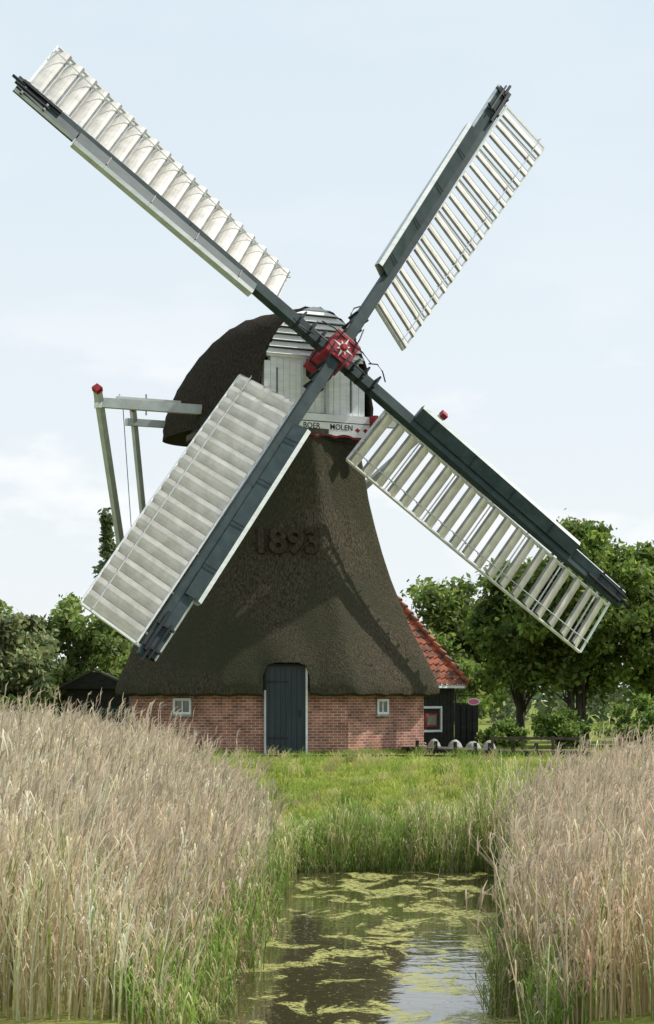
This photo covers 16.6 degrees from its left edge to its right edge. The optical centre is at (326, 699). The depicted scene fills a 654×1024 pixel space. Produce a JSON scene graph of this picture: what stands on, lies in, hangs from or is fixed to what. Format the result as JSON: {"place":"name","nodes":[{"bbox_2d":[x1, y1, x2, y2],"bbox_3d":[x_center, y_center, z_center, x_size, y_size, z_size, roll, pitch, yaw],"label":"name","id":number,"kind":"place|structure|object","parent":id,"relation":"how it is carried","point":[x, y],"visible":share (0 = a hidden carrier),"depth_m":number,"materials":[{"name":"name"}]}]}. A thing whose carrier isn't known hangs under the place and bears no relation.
{"place":"outdoors","nodes":[
{"label":"outdoors","id":0,"kind":"place"},
{"bbox_2d":[0,701,653,1023],"bbox_3d":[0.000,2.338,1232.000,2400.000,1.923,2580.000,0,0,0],"label":"ground","id":1,"kind":"structure","parent":0,"point":[544,745],"depth_m":40.34,"materials":[{"name":"green plant"}]},
{"bbox_2d":[0,694,26,718],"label":"shrub","id":2,"kind":"object","parent":1,"relation":"on","point":[12,696],"visible":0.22,"depth_m":66.39,"materials":[{"name":"green plant"}]},
{"bbox_2d":[0,599,39,703],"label":"deciduous tree","id":3,"kind":"object","parent":1,"relation":"on","point":[3,606],"depth_m":76.56,"materials":[{"name":"green plant"}]},
{"bbox_2d":[0,611,66,718],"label":"deciduous tree","id":4,"kind":"object","parent":1,"relation":"on","point":[23,661],"visible":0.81,"depth_m":68.50,"materials":[{"name":"green plant"}]},
{"bbox_2d":[25,592,131,718],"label":"deciduous tree","id":5,"kind":"object","parent":1,"relation":"on","point":[76,635],"visible":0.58,"depth_m":73.23,"materials":[{"name":"green plant"}]},
{"bbox_2d":[59,669,130,731],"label":"garden hut","id":6,"kind":"object","parent":1,"relation":"on","point":[80,687],"visible":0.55,"depth_m":71.20,"materials":[{"name":"brown wood"}]},
{"bbox_2d":[92,507,116,670],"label":"poplar tree","id":7,"kind":"object","parent":1,"relation":"on","point":[108,547],"visible":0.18,"depth_m":139.86,"materials":[{"name":"green plant"}]},
{"bbox_2d":[82,708,130,728],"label":"metal fence","id":8,"kind":"object","parent":1,"relation":"on","point":[105,709],"visible":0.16,"depth_m":65.18,"materials":[{"name":"grey metal"}]},
{"bbox_2d":[89,628,131,672],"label":"deciduous tree","id":9,"kind":"object","parent":1,"relation":"on","point":[116,634],"visible":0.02,"depth_m":77.17,"materials":[{"name":"green plant"}]},
{"bbox_2d":[0,681,295,1023],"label":"reed bed","id":10,"kind":"object","parent":1,"relation":"on","point":[29,897],"visible":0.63,"depth_m":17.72,"materials":[{"name":"beige plant"}]},
{"bbox_2d":[12,45,628,754],"bbox_3d":[-1.313,-8.126,61.735,16.547,19.853,15.087,0,0,23],"label":"thatched windmill","id":11,"kind":"object","parent":1,"relation":"on","point":[242,589],"visible":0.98,"depth_m":60.93,"materials":[{"name":"brown plant"}]},
{"bbox_2d":[171,698,192,716],"bbox_3d":[-3.921,0.210,60.670,0.760,0.500,0.080,0,0,40],"label":"window left face","id":12,"kind":"structure","parent":11,"relation":"in","point":[184,704],"depth_m":60.67,"materials":[{"name":"white glass"}]},
{"bbox_2d":[263,664,310,754],"bbox_3d":[-1.082,0.300,59.665,1.402,2.500,0.649,0,0,0],"label":"door","id":13,"kind":"structure","parent":11,"relation":"in","point":[285,685],"depth_m":59.84,"materials":[{"name":"paint"}]},
{"bbox_2d":[375,699,390,716],"bbox_3d":[1.531,0.220,61.217,0.080,0.480,0.600,0,0,40],"label":"window frame","id":14,"kind":"structure","parent":11,"relation":"in","point":[382,705],"depth_m":61.20,"materials":[{"name":"white glass"}]},
{"bbox_2d":[24,667,637,723],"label":"distant trees","id":15,"kind":"object","parent":1,"relation":"on","point":[556,702],"visible":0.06,"depth_m":141.66,"materials":[{"name":"green plant"}]},
{"bbox_2d":[228,755,475,757],"bbox_3d":[0.600,1.440,56.750,6.407,0.090,0.080,0,0,-3],"label":"timber edging","id":16,"kind":"object","parent":1,"relation":"on","point":[435,756],"depth_m":56.74,"materials":[{"name":"brown wood"}]},
{"bbox_2d":[271,754,552,871],"bbox_3d":[1.400,1.807,35.134,7.139,2.086,4.211,0,0,0],"label":"young reed bed","id":17,"kind":"object","parent":1,"relation":"on","point":[424,835],"visible":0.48,"depth_m":34.10,"materials":[{"name":"green plant"}]},
{"bbox_2d":[428,739,439,745],"bbox_3d":[3.020,1.325,63.200,0.420,0.450,0.420,0,0,0],"label":"stone bollard","id":18,"kind":"object","parent":1,"relation":"on","point":[431,743],"visible":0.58,"depth_m":63.10,"materials":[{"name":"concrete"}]},
{"bbox_2d":[397,595,477,747],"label":"tiled shed","id":19,"kind":"structure","parent":1,"relation":"on","point":[449,674],"depth_m":70.05,"materials":[{"name":"wood"}]},
{"bbox_2d":[424,706,441,731],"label":"window","id":20,"kind":"structure","parent":19,"relation":"in","point":[432,714],"depth_m":69.18,"materials":[{"name":"white wood"}]},
{"bbox_2d":[399,572,514,718],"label":"deciduous tree","id":21,"kind":"object","parent":1,"relation":"on","point":[444,613],"visible":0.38,"depth_m":83.22,"materials":[{"name":"green plant"}]},
{"bbox_2d":[454,694,479,739],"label":"sign post","id":22,"kind":"object","parent":1,"relation":"on","point":[473,701],"visible":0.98,"depth_m":68.18,"materials":[{"name":"grey metal"}]},
{"bbox_2d":[402,736,590,757],"bbox_3d":[4.013,1.450,59.032,2.472,1.020,7.292,0,0,-38],"label":"wooden fence","id":23,"kind":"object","parent":1,"relation":"on","point":[437,749],"visible":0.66,"depth_m":57.97,"materials":[{"name":"brown wood"}]},
{"bbox_2d":[474,718,532,748],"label":"shrub","id":24,"kind":"object","parent":1,"relation":"on","point":[506,727],"visible":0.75,"depth_m":67.14,"materials":[{"name":"green plant"}]},
{"bbox_2d":[462,572,557,744],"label":"deciduous tree","id":25,"kind":"object","parent":1,"relation":"on","point":[491,638],"visible":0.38,"depth_m":73.89,"materials":[{"name":"green plant"}]},
{"bbox_2d":[426,556,599,717],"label":"deciduous tree","id":26,"kind":"object","parent":1,"relation":"on","point":[520,570],"visible":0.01,"depth_m":87.93,"materials":[{"name":"green plant"}]},
{"bbox_2d":[437,716,653,1023],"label":"reed bed","id":27,"kind":"object","parent":1,"relation":"on","point":[626,976],"visible":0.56,"depth_m":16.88,"materials":[{"name":"beige plant"}]},
{"bbox_2d":[530,705,591,747],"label":"shrub","id":28,"kind":"object","parent":1,"relation":"on","point":[563,722],"visible":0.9,"depth_m":68.60,"materials":[{"name":"green plant"}]},
{"bbox_2d":[486,508,653,746],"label":"deciduous tree","id":29,"kind":"object","parent":1,"relation":"on","point":[570,668],"visible":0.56,"depth_m":71.09,"materials":[{"name":"green plant"}]},
{"bbox_2d":[568,540,653,728],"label":"deciduous tree","id":30,"kind":"object","parent":1,"relation":"on","point":[639,650],"visible":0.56,"depth_m":71.96,"materials":[{"name":"green plant"}]},
{"bbox_2d":[587,693,653,746],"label":"shrub","id":31,"kind":"object","parent":1,"relation":"on","point":[644,714],"visible":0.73,"depth_m":67.87,"materials":[{"name":"green plant"}]},
{"bbox_2d":[615,616,651,710],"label":"deciduous tree","id":32,"kind":"object","parent":1,"relation":"on","point":[632,696],"visible":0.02,"depth_m":79.71,"materials":[{"name":"green plant"}]},
{"bbox_2d":[0,0,653,700],"label":"sky","id":33,"kind":"structure","parent":0,"point":[319,126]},
{"bbox_2d":[194,869,524,1023],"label":"water","id":34,"kind":"structure","parent":0,"point":[373,947],"depth_m":22.88,"materials":[{"name":"green liquid"}]},
{"bbox_2d":[104,822,614,1023],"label":"young reed bed","id":35,"kind":"object","parent":34,"relation":"in","point":[204,1002],"visible":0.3,"depth_m":18.48,"materials":[{"name":"green plant"}]},
{"bbox_2d":[186,743,605,846],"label":"lawn grass","id":36,"kind":"structure","parent":0,"point":[463,765],"depth_m":44.06,"materials":[{"name":"green plant"}]},
{"bbox_2d":[448,740,462,747],"bbox_3d":[3.600,1.335,63.000,0.462,0.430,0.462,0,0,0],"label":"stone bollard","id":37,"kind":"object","parent":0,"point":[451,744],"visible":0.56,"depth_m":62.89,"materials":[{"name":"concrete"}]},
{"bbox_2d":[465,741,480,747],"bbox_3d":[4.120,1.360,63.100,0.504,0.380,0.504,0,0,0],"label":"stone bollard","id":38,"kind":"object","parent":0,"point":[469,745],"visible":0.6,"depth_m":62.98,"materials":[{"name":"stone"}]},
{"bbox_2d":[482,740,495,748],"bbox_3d":[4.580,1.350,63.300,0.420,0.400,0.420,0,0,0],"label":"stone bollard","id":39,"kind":"object","parent":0,"point":[485,745],"visible":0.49,"depth_m":63.19,"materials":[{"name":"stone"}]}
]}

